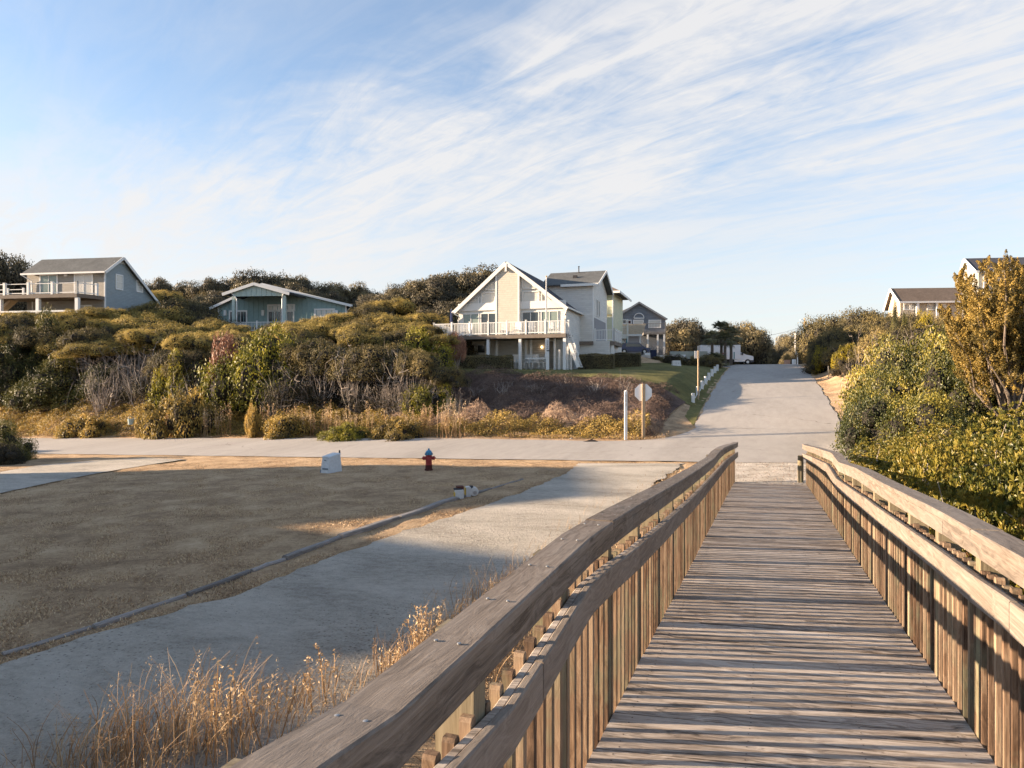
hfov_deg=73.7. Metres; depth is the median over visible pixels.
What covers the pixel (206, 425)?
weed stalk
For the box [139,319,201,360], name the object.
scrub oak
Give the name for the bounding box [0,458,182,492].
side driveway
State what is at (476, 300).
gable window
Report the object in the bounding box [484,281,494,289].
gable window
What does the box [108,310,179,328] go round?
scrub oak
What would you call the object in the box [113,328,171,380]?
scrub oak
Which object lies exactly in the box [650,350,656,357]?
blue bin
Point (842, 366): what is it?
evergreen shrub
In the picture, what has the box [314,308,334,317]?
window
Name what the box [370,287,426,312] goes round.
live oak
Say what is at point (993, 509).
broadleaf shrub
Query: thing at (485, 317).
sliding door
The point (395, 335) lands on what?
scrub oak
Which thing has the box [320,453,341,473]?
utility pedestal
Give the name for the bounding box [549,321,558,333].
deck chair
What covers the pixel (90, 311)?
scrub oak
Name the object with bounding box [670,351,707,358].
garden wall
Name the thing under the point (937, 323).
scrub oak
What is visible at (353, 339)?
scrub oak
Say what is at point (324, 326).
scrub oak
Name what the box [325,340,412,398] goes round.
scrub oak
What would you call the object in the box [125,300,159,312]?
scrub oak
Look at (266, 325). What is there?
scrub oak
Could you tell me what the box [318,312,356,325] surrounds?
scrub oak
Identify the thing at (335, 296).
live oak
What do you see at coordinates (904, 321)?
red cedar
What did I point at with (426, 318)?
scrub oak
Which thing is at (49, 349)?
scrub oak
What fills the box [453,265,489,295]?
live oak
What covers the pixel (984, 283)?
window
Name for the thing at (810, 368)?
evergreen shrub
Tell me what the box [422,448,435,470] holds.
fire hydrant
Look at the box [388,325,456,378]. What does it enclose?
wax myrtle
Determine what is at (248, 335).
scrub oak
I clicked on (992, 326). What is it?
bronze cedar
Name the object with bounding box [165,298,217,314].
live oak
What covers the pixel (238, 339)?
scrub oak
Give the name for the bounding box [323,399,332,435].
weed stalk
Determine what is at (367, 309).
scrub oak
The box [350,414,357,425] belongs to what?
weed stalk
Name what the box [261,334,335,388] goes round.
wax myrtle
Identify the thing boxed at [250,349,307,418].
bare thicket
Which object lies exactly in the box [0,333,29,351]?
scrub oak
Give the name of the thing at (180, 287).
live oak
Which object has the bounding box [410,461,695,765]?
ramp fringe grass
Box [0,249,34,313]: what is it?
live oak
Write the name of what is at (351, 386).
bare thicket
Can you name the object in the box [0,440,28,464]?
evergreen shrub
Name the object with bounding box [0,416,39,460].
young cedar
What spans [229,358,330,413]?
evergreen shrub
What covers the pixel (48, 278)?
sliding door
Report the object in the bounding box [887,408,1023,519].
broadleaf shrub
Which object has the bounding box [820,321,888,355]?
scrub oak
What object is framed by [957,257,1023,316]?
white cottage
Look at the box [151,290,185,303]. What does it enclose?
scrub oak
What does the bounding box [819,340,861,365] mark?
scrub oak
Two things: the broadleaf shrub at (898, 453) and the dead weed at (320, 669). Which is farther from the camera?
the broadleaf shrub at (898, 453)
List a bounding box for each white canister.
[453,485,463,498]
[464,485,478,496]
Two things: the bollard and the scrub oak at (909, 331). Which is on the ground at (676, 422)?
the bollard
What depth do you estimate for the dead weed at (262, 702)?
5.33 m
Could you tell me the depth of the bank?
43.02 m
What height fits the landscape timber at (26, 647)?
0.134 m
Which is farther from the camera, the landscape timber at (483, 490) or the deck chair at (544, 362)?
the deck chair at (544, 362)
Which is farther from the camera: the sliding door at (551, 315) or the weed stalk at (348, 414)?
the sliding door at (551, 315)
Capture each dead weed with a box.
[188,658,244,765]
[234,674,306,755]
[296,643,340,710]
[378,642,404,672]
[402,605,441,646]
[409,600,434,649]
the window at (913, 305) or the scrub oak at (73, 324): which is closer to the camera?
the scrub oak at (73, 324)
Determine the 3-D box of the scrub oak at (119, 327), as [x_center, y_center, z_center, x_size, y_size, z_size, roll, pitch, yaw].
[-35.944,-3.155,59.772,7.071,4.669,6.119,-7,-2,-32]
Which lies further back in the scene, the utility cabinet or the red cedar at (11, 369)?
the utility cabinet
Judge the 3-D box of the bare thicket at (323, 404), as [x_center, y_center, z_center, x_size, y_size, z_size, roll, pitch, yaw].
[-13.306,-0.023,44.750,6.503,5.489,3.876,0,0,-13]
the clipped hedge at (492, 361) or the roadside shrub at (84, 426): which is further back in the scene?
the clipped hedge at (492, 361)
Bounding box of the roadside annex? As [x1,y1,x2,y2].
[622,319,645,352]
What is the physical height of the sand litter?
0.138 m
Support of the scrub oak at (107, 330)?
on the scrub floor
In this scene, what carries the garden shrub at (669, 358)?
on the ground at (676, 422)
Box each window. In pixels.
[115,274,122,290]
[136,280,142,292]
[267,304,294,310]
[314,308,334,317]
[469,295,478,303]
[477,344,485,352]
[481,292,494,302]
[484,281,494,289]
[522,278,535,288]
[522,291,539,300]
[541,292,549,300]
[596,299,597,316]
[598,300,599,317]
[633,320,643,323]
[634,313,643,318]
[648,320,660,327]
[904,303,910,309]
[911,303,915,309]
[927,303,934,309]
[983,276,999,292]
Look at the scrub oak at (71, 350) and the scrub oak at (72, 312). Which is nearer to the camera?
the scrub oak at (71, 350)
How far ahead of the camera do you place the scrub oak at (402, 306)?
64.62 m
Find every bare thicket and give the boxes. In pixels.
[47,336,112,388]
[65,346,144,421]
[70,361,139,406]
[95,338,150,390]
[115,340,178,415]
[127,328,198,374]
[164,362,210,397]
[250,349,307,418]
[253,348,344,414]
[332,337,376,412]
[351,358,409,417]
[365,345,428,419]
[407,370,445,415]
[438,385,470,422]
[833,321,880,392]
[869,330,919,370]
[896,316,939,359]
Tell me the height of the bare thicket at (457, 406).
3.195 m
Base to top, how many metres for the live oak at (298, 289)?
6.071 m
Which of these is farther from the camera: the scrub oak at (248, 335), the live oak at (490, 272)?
the live oak at (490, 272)
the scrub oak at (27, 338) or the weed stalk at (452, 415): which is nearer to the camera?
the weed stalk at (452, 415)
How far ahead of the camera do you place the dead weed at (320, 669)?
6.12 m
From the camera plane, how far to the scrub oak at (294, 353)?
45.81 m
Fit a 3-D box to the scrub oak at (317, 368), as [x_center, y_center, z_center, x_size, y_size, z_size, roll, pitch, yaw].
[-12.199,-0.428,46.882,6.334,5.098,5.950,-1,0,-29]
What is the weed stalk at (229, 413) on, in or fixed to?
on the ground at (676, 422)
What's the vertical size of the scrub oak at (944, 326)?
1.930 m
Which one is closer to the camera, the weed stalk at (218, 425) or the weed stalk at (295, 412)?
the weed stalk at (295, 412)
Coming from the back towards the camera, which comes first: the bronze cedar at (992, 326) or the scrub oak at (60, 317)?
the scrub oak at (60, 317)
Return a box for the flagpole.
[545,276,546,333]
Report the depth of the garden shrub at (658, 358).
74.70 m
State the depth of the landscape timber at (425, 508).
16.24 m
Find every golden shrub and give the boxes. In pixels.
[831,343,855,368]
[911,308,936,338]
[916,308,929,317]
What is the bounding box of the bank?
[313,373,684,432]
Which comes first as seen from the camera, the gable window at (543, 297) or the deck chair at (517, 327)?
the deck chair at (517, 327)
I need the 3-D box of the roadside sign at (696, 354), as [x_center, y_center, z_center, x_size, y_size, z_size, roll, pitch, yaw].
[12.073,-0.420,44.499,0.340,3.517,0.097,0,0,-12]
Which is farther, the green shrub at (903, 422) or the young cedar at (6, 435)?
the young cedar at (6, 435)
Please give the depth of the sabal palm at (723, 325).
79.85 m
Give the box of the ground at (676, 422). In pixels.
[0,352,875,767]
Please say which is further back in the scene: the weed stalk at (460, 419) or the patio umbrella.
the patio umbrella
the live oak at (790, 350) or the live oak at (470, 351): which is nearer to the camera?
the live oak at (470, 351)
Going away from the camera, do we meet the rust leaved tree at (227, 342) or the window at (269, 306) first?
the rust leaved tree at (227, 342)
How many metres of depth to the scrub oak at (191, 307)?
66.87 m
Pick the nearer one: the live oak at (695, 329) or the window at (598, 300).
the window at (598, 300)
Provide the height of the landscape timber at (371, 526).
0.197 m
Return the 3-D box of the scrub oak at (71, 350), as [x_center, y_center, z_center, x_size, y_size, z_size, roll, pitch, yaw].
[-32.823,-0.393,52.699,4.056,6.136,4.128,0,0,-5]
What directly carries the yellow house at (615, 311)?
on the ground at (676, 422)
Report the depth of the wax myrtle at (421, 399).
41.33 m
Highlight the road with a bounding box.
[695,364,839,429]
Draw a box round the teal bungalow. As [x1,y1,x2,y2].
[209,282,353,330]
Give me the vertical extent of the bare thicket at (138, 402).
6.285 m
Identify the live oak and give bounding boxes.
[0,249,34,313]
[143,277,174,305]
[159,280,193,298]
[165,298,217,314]
[185,276,225,300]
[191,290,227,304]
[204,281,258,299]
[212,268,260,292]
[230,266,296,287]
[273,281,323,297]
[277,273,324,292]
[309,281,351,303]
[312,288,350,303]
[339,281,379,303]
[349,300,371,310]
[350,293,376,304]
[351,294,398,316]
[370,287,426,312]
[377,283,433,308]
[386,275,459,311]
[401,273,443,289]
[415,300,458,322]
[422,270,481,301]
[432,335,478,364]
[439,296,466,315]
[448,317,471,344]
[453,262,497,290]
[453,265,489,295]
[665,324,699,353]
[666,317,727,350]
[724,321,774,364]
[754,348,778,363]
[775,329,798,346]
[775,336,793,352]
[775,346,787,363]
[777,350,803,363]
[785,343,799,353]
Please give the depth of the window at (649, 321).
91.74 m
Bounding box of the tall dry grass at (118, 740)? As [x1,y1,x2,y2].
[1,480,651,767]
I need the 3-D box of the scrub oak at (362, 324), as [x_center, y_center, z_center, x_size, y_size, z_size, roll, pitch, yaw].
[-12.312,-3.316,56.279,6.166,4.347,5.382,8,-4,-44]
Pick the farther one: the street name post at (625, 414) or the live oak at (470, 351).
the live oak at (470, 351)
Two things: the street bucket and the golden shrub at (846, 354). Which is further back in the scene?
the golden shrub at (846, 354)
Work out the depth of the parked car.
79.24 m
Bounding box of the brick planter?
[782,354,791,363]
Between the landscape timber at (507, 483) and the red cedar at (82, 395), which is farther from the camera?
the red cedar at (82, 395)
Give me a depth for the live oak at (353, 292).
96.61 m
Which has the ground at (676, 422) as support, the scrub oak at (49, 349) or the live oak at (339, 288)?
the live oak at (339, 288)
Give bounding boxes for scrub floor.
[3,327,366,417]
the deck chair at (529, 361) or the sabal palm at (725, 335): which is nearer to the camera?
the deck chair at (529, 361)
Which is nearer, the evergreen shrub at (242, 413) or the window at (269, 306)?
the evergreen shrub at (242, 413)
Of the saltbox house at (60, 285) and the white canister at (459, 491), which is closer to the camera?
the white canister at (459, 491)
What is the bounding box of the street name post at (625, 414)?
[624,390,626,439]
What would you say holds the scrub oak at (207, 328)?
on the scrub floor
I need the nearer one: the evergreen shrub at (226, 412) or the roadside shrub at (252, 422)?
the roadside shrub at (252, 422)
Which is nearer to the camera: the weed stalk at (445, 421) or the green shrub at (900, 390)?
the green shrub at (900, 390)
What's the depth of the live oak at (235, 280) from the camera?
91.74 m
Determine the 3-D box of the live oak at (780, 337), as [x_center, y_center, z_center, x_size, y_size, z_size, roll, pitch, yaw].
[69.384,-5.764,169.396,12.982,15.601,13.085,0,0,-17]
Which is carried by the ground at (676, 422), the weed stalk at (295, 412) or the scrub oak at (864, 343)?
the weed stalk at (295, 412)
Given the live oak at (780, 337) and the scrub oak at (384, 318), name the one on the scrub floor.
the scrub oak at (384, 318)
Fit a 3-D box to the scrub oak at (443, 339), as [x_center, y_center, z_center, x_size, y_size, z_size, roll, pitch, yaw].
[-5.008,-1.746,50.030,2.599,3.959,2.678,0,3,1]
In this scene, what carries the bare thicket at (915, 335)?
on the scrub floor
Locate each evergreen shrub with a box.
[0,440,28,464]
[105,388,140,400]
[118,373,160,403]
[162,365,227,413]
[203,375,247,414]
[205,396,244,418]
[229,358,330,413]
[232,402,276,414]
[289,372,351,403]
[302,395,351,405]
[331,376,399,406]
[355,392,393,411]
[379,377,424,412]
[800,348,830,373]
[810,344,827,374]
[828,356,866,376]
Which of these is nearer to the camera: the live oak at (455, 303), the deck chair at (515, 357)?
the deck chair at (515, 357)
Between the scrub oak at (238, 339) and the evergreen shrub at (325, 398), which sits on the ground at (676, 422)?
the evergreen shrub at (325, 398)
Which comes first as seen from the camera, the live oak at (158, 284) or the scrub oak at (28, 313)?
the scrub oak at (28, 313)
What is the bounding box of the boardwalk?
[221,442,1023,767]
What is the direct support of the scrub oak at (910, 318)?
on the scrub floor
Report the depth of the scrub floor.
59.45 m
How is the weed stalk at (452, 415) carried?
on the ground at (676, 422)
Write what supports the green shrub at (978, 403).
on the ground at (676, 422)
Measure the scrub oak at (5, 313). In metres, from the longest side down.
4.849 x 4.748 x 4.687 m
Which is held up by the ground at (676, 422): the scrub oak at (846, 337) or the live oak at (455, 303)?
the live oak at (455, 303)
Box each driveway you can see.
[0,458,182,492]
[0,463,684,767]
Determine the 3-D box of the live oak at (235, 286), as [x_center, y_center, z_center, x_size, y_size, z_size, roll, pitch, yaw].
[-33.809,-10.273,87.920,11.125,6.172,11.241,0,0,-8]
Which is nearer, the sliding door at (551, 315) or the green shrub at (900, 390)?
the green shrub at (900, 390)
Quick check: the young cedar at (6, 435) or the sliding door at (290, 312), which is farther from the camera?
the sliding door at (290, 312)
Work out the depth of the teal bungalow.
74.02 m
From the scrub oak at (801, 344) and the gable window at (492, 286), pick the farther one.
the scrub oak at (801, 344)
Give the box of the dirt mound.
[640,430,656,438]
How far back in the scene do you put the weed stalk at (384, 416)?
38.37 m
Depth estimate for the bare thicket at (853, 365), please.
38.00 m
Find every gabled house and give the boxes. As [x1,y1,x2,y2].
[433,262,621,369]
[623,302,667,354]
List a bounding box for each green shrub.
[830,388,915,461]
[834,359,906,447]
[835,321,972,415]
[836,332,921,437]
[854,358,973,437]
[873,382,1007,452]
[899,349,1006,435]
[911,325,985,389]
[949,371,1022,435]
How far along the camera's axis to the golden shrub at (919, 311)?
60.01 m
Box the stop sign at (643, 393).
[635,384,651,439]
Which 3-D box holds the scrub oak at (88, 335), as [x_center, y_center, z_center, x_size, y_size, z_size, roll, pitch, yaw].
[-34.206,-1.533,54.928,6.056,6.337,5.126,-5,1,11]
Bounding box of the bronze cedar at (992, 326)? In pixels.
[936,249,1023,433]
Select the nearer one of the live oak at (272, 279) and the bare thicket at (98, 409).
the bare thicket at (98, 409)
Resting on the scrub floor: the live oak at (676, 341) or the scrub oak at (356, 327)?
the scrub oak at (356, 327)
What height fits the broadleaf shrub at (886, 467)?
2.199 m
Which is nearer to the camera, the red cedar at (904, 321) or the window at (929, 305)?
the red cedar at (904, 321)
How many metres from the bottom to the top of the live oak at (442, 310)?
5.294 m
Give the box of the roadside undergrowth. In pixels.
[0,394,650,439]
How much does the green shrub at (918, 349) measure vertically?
6.256 m
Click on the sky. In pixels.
(769, 164)
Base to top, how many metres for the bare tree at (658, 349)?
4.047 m
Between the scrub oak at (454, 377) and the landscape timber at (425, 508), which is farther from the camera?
the scrub oak at (454, 377)
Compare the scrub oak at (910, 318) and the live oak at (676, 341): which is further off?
the live oak at (676, 341)
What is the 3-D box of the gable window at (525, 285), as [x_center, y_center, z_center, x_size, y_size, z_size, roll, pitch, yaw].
[1.426,-8.319,56.323,1.214,0.992,0.100,0,0,18]
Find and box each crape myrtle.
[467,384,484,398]
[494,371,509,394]
[525,384,544,393]
[584,380,601,392]
[616,372,637,392]
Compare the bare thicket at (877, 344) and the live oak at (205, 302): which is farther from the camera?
the live oak at (205, 302)
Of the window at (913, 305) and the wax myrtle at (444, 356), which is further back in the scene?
the window at (913, 305)
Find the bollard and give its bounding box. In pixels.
[691,393,694,402]
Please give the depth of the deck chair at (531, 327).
54.95 m
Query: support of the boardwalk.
on the ground at (676, 422)
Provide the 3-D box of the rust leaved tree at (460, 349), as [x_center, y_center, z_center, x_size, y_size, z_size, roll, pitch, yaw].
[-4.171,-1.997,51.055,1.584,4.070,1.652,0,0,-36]
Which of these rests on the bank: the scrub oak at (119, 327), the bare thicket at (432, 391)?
the bare thicket at (432, 391)
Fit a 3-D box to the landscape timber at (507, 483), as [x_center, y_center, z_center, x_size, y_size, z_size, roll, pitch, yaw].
[-0.136,3.029,20.444,0.090,0.137,2.166,0,0,25]
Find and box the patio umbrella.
[449,309,452,325]
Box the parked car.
[622,343,649,353]
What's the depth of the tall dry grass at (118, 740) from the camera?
5.48 m
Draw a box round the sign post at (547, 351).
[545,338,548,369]
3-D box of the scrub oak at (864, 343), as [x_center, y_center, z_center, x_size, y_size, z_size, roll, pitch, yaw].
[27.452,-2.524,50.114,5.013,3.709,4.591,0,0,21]
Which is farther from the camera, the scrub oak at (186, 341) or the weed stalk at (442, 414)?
the scrub oak at (186, 341)
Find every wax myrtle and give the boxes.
[145,347,197,408]
[194,319,305,412]
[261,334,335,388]
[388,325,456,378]
[397,382,457,419]
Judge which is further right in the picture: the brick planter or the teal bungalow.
the brick planter
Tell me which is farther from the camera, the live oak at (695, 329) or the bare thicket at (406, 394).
the live oak at (695, 329)
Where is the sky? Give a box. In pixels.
[0,0,1023,346]
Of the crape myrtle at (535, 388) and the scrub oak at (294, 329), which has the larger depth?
the scrub oak at (294, 329)
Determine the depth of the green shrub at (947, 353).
27.82 m
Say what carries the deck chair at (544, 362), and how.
on the lawn at (682, 379)
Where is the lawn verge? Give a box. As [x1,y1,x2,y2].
[685,368,727,425]
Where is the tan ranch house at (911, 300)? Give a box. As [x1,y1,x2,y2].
[883,288,961,320]
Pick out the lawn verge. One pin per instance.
(692, 414)
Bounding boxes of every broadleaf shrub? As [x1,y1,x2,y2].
[849,436,898,469]
[863,435,985,465]
[863,436,946,475]
[876,447,955,500]
[879,420,973,461]
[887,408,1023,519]
[887,436,1023,556]
[917,472,1023,586]
[922,433,999,461]
[936,400,1023,463]
[986,429,1023,525]
[993,454,1023,530]
[1010,492,1023,594]
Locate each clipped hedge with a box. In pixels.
[452,354,513,368]
[577,353,614,368]
[614,352,641,366]
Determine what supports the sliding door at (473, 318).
in the gabled house at (509, 295)
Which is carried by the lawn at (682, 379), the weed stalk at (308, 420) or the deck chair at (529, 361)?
the deck chair at (529, 361)
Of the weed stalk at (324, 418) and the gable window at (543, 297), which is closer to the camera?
the weed stalk at (324, 418)
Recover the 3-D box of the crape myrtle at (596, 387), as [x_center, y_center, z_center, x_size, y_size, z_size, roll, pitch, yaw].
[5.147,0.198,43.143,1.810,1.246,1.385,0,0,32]
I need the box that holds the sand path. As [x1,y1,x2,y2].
[735,462,805,484]
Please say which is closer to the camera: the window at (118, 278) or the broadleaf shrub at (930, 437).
the broadleaf shrub at (930, 437)
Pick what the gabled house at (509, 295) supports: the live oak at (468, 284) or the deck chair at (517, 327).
the deck chair at (517, 327)
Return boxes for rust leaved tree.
[204,329,246,386]
[444,331,466,369]
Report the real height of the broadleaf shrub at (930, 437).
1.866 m
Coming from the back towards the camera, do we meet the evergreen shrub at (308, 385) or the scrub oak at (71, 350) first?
the scrub oak at (71, 350)
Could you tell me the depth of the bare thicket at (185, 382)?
46.57 m
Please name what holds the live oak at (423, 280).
on the ground at (676, 422)
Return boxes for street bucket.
[127,416,133,424]
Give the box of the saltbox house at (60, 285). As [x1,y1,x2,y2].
[0,257,159,315]
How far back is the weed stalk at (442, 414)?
36.64 m
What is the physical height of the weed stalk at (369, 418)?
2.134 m
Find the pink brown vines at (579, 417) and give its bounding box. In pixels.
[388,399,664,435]
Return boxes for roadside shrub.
[52,413,110,438]
[133,395,173,437]
[139,384,220,439]
[244,399,262,437]
[260,409,312,439]
[317,421,371,441]
[366,415,427,441]
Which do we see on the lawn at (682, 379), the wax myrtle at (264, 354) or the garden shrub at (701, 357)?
the garden shrub at (701, 357)
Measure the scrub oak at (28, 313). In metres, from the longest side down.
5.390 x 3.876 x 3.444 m
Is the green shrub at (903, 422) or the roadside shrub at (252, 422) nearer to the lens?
the green shrub at (903, 422)
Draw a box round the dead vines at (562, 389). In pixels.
[318,364,682,432]
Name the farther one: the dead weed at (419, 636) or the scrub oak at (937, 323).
the scrub oak at (937, 323)
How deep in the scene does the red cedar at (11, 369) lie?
54.38 m
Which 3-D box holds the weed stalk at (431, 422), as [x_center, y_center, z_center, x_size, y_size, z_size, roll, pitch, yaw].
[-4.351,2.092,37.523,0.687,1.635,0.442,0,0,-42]
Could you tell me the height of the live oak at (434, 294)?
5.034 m
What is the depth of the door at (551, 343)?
57.37 m
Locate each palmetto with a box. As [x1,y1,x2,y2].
[706,351,726,361]
[715,354,729,365]
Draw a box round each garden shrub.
[651,355,661,360]
[660,352,682,363]
[679,355,696,365]
[696,353,714,365]
[700,356,723,367]
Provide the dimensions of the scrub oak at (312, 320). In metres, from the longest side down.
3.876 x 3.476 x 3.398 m
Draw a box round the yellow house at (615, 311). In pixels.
[607,287,631,341]
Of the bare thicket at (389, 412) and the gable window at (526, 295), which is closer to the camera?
the bare thicket at (389, 412)
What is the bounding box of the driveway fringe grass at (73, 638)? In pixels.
[1,464,578,662]
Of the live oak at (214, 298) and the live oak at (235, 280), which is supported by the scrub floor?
the live oak at (214, 298)
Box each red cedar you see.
[0,343,43,403]
[0,350,84,411]
[21,302,76,379]
[73,361,132,399]
[890,299,899,329]
[900,312,907,329]
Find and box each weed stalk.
[200,409,207,436]
[202,411,210,436]
[213,408,222,436]
[220,406,231,436]
[258,402,269,432]
[286,404,302,427]
[302,406,315,432]
[308,410,315,436]
[321,407,328,431]
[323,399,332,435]
[334,411,344,426]
[344,402,354,423]
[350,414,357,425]
[361,401,373,435]
[375,410,392,423]
[418,404,430,436]
[420,408,426,434]
[424,403,438,434]
[426,410,438,436]
[436,400,445,437]
[443,403,451,437]
[443,414,456,437]
[446,397,457,437]
[458,401,465,437]
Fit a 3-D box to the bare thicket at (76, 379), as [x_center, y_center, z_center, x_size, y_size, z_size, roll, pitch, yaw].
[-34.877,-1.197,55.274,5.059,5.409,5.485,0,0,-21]
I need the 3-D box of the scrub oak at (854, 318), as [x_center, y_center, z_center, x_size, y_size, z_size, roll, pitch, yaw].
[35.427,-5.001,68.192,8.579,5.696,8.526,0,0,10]
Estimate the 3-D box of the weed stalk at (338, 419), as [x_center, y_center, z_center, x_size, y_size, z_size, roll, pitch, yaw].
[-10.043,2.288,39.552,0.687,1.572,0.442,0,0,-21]
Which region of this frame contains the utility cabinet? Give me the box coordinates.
[671,360,680,365]
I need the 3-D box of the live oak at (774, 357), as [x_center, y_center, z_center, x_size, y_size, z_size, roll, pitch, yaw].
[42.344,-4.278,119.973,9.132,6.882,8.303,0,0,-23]
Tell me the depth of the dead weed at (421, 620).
7.03 m
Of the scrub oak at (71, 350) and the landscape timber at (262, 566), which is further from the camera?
the scrub oak at (71, 350)
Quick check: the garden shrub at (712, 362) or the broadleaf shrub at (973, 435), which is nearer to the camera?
the broadleaf shrub at (973, 435)
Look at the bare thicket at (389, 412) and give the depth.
42.53 m
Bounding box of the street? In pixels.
[18,427,850,462]
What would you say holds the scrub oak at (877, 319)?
on the scrub floor
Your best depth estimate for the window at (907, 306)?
77.92 m
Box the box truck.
[697,345,753,364]
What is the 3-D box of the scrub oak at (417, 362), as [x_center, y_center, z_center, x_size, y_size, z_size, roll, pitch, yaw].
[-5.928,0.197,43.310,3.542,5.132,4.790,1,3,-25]
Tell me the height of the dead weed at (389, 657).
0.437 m
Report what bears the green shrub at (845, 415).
on the ground at (676, 422)
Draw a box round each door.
[39,274,57,293]
[74,273,92,294]
[229,310,246,324]
[267,310,293,323]
[463,313,478,335]
[481,313,494,334]
[522,311,538,333]
[541,311,557,333]
[549,341,553,367]
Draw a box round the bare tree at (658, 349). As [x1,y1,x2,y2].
[650,335,670,354]
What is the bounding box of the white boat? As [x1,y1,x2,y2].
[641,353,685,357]
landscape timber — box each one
[1,625,91,655]
[91,593,186,628]
[185,569,250,596]
[250,558,285,571]
[282,536,341,559]
[337,516,399,537]
[397,496,457,518]
[458,488,491,498]
[492,478,523,488]
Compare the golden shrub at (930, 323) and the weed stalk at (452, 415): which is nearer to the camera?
the weed stalk at (452, 415)
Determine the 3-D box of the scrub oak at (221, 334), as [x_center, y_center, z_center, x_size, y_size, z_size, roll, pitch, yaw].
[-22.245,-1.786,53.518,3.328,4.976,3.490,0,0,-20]
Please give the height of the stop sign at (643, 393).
2.829 m
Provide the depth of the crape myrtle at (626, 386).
42.58 m
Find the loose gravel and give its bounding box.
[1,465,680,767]
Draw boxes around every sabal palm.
[702,330,719,352]
[710,320,734,362]
[714,331,734,364]
[718,326,742,364]
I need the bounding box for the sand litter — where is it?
[735,462,805,484]
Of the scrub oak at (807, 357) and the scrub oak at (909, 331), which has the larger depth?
the scrub oak at (807, 357)
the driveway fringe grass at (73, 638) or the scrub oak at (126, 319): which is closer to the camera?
the driveway fringe grass at (73, 638)
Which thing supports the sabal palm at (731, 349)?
on the ground at (676, 422)
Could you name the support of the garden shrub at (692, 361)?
on the lawn at (682, 379)
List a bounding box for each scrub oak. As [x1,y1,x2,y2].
[0,311,19,318]
[0,313,42,355]
[0,321,32,356]
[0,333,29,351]
[2,324,64,352]
[8,310,44,320]
[29,312,99,358]
[34,334,100,371]
[52,340,114,397]
[54,315,117,378]
[56,308,89,319]
[56,325,114,370]
[63,321,133,362]
[74,306,118,318]
[87,307,144,320]
[91,325,122,365]
[92,335,160,376]
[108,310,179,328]
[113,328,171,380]
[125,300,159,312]
[139,295,223,321]
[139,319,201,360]
[140,345,210,378]
[148,306,199,324]
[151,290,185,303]
[161,332,214,351]
[173,311,240,326]
[179,328,237,354]
[182,323,218,352]
[190,317,228,328]
[206,333,267,359]
[207,330,246,341]
[219,323,253,333]
[243,331,266,340]
[255,322,271,331]
[257,324,316,341]
[270,321,317,329]
[279,337,341,362]
[282,329,328,344]
[287,340,357,381]
[297,315,329,325]
[299,320,344,341]
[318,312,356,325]
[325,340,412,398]
[329,322,378,339]
[330,316,380,343]
[335,329,390,386]
[346,301,395,322]
[358,310,410,327]
[369,327,429,352]
[370,296,416,316]
[376,320,435,338]
[393,347,444,377]
[403,312,449,350]
[404,324,447,336]
[417,363,472,396]
[428,334,460,366]
[791,310,845,359]
[802,338,820,363]
[805,322,859,358]
[809,309,880,340]
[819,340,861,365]
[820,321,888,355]
[824,305,901,331]
[849,324,903,366]
[860,313,901,330]
[874,320,945,357]
[878,311,936,330]
[909,314,955,327]
[936,319,964,331]
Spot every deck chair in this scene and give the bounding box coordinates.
[513,355,517,367]
[514,322,520,334]
[523,354,531,367]
[528,322,535,333]
[532,354,538,367]
[539,354,545,367]
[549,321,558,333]
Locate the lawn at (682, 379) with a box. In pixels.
[407,363,723,405]
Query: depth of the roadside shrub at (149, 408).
44.31 m
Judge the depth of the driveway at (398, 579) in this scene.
8.07 m
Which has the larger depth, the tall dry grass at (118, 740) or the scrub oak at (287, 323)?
the scrub oak at (287, 323)
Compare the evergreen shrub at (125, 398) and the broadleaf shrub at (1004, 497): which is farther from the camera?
the evergreen shrub at (125, 398)
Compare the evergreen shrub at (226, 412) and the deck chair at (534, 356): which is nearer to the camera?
the evergreen shrub at (226, 412)
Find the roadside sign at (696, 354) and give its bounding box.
[694,351,698,399]
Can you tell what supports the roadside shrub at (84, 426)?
on the ground at (676, 422)
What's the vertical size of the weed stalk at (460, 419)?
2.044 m
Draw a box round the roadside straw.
[16,428,668,440]
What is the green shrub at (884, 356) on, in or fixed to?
on the ground at (676, 422)
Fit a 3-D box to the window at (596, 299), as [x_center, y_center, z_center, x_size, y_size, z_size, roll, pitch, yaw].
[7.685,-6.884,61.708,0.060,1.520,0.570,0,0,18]
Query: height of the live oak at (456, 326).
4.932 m

